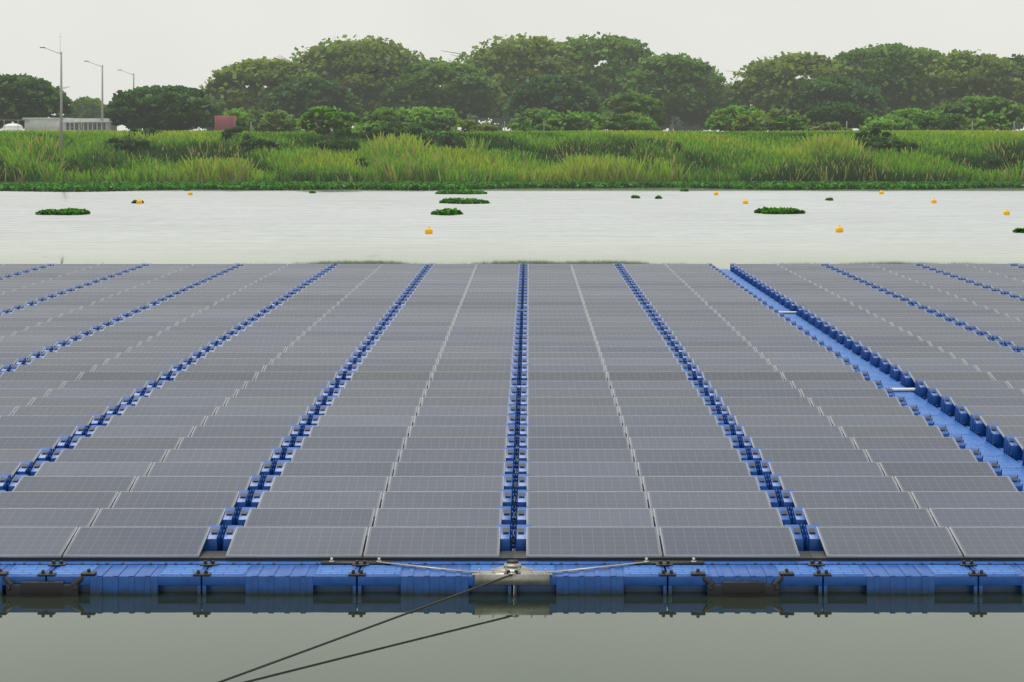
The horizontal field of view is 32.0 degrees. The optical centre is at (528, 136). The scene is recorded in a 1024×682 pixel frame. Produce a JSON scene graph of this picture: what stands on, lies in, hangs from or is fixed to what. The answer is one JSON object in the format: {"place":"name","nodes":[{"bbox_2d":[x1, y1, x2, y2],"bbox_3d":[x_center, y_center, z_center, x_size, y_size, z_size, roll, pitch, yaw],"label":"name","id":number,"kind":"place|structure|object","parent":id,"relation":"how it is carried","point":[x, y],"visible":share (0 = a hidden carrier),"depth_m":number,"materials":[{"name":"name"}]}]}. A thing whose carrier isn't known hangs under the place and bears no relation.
{"place":"outdoors","nodes":[
{"label":"outdoors","id":0,"kind":"place"},
{"bbox_2d":[0,187,1023,681],"bbox_3d":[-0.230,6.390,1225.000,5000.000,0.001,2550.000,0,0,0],"label":"pond water","id":1,"kind":"structure","parent":0,"point":[624,637],"depth_m":24.62,"materials":[{"name":"grey liquid"}]},
{"bbox_2d":[425,227,432,232],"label":"mooring buoy","id":2,"kind":"object","parent":1,"relation":"on","point":[428,230],"visible":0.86,"depth_m":118.14,"materials":[{"name":"yellow plastic"}]},
{"bbox_2d":[218,557,704,681],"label":"mooring rope","id":3,"kind":"object","parent":1,"relation":"on","point":[498,576],"visible":1,"depth_m":24.93,"materials":[{"name":"fabric"}]},
{"bbox_2d":[0,561,1023,594],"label":"perimeter floats","id":4,"kind":"object","parent":1,"relation":"on","point":[296,577],"visible":0.75,"depth_m":24.96,"materials":[{"name":"blue plastic"}]},
{"bbox_2d":[0,568,96,595],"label":"hanging fender","id":5,"kind":"object","parent":4,"relation":"attached to","point":[41,588],"visible":1,"depth_m":24.89,"materials":[{"name":"black rubber"}]},
{"bbox_2d":[0,551,1023,575],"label":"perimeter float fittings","id":6,"kind":"object","parent":4,"relation":"on","point":[39,569],"visible":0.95,"depth_m":25.50,"materials":[{"name":"black"}]},
{"bbox_2d":[690,568,793,595],"bbox_3d":[2.990,6.232,24.975,1.440,0.375,0.230,0,0,0],"label":"hanging fender","id":7,"kind":"object","parent":4,"relation":"attached to","point":[742,588],"visible":1,"depth_m":24.89,"materials":[{"name":"black rubber"}]},
{"bbox_2d":[0,180,1023,232],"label":"water hyacinth","id":8,"kind":"object","parent":1,"relation":"in","point":[452,187],"visible":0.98,"depth_m":217.93,"materials":[{"name":"green plant"}]},
{"bbox_2d":[65,274,960,550],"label":"float decks","id":9,"kind":"object","parent":1,"relation":"on","point":[515,479],"visible":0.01,"depth_m":31.47,"materials":[{"name":"grey"}]},
{"bbox_2d":[0,263,1023,550],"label":"pontoon floats","id":10,"kind":"object","parent":9,"relation":"on","point":[804,539],"visible":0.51,"depth_m":39.82,"materials":[{"name":"blue plastic"}]},
{"bbox_2d":[0,264,1023,557],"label":"solar panels","id":11,"kind":"object","parent":10,"relation":"on","point":[594,336],"visible":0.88,"depth_m":38.38,"materials":[{"name":"grey glass"}]},
{"bbox_2d":[0,264,1023,544],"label":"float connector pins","id":12,"kind":"object","parent":9,"relation":"on","point":[522,302],"visible":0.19,"depth_m":44.26,"materials":[{"name":"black plastic"}]},
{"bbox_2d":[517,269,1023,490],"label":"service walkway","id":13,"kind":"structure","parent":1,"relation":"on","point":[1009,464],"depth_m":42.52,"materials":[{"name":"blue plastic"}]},
{"bbox_2d":[835,225,843,231],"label":"mooring buoy","id":14,"kind":"object","parent":1,"relation":"on","point":[838,229],"visible":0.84,"depth_m":119.98,"materials":[{"name":"yellow plastic"}]},
{"bbox_2d":[0,31,1023,167],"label":"tree","id":15,"kind":"object","parent":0,"point":[467,96],"depth_m":323.12,"materials":[{"name":"green plant"}]},
{"bbox_2d":[0,0,1023,131],"label":"sky","id":16,"kind":"structure","parent":0,"point":[161,42],"materials":[{"name":"white"}]},
{"bbox_3d":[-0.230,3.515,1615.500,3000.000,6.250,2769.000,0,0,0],"label":"ground","id":17,"kind":"structure","parent":0,"visible":0},
{"bbox_2d":[3,122,22,130],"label":"car","id":18,"kind":"object","parent":17,"relation":"on","point":[12,126],"visible":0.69,"depth_m":266.91,"materials":[{"name":"white metal"}]},
{"bbox_2d":[40,47,62,146],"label":"street light pole","id":19,"kind":"object","parent":17,"relation":"on","point":[61,122],"visible":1,"depth_m":239.88,"materials":[{"name":"grey metal"}]},
{"bbox_2d":[22,118,116,130],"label":"building","id":20,"kind":"structure","parent":17,"relation":"on","point":[52,124],"depth_m":282.00,"materials":[{"name":"concrete"}]},
{"bbox_2d":[84,61,102,130],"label":"street light pole","id":21,"kind":"object","parent":17,"relation":"on","point":[101,96],"visible":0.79,"depth_m":281.88,"materials":[{"name":"grey metal"}]},
{"bbox_2d":[215,116,236,130],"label":"shipping container","id":22,"kind":"object","parent":17,"relation":"on","point":[222,123],"visible":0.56,"depth_m":262.00,"materials":[{"name":"red metal"}]},
{"bbox_2d":[0,121,1023,181],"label":"bank grass","id":23,"kind":"structure","parent":17,"relation":"on","point":[81,155],"depth_m":238.39,"materials":[{"name":"green plant"}]}
]}

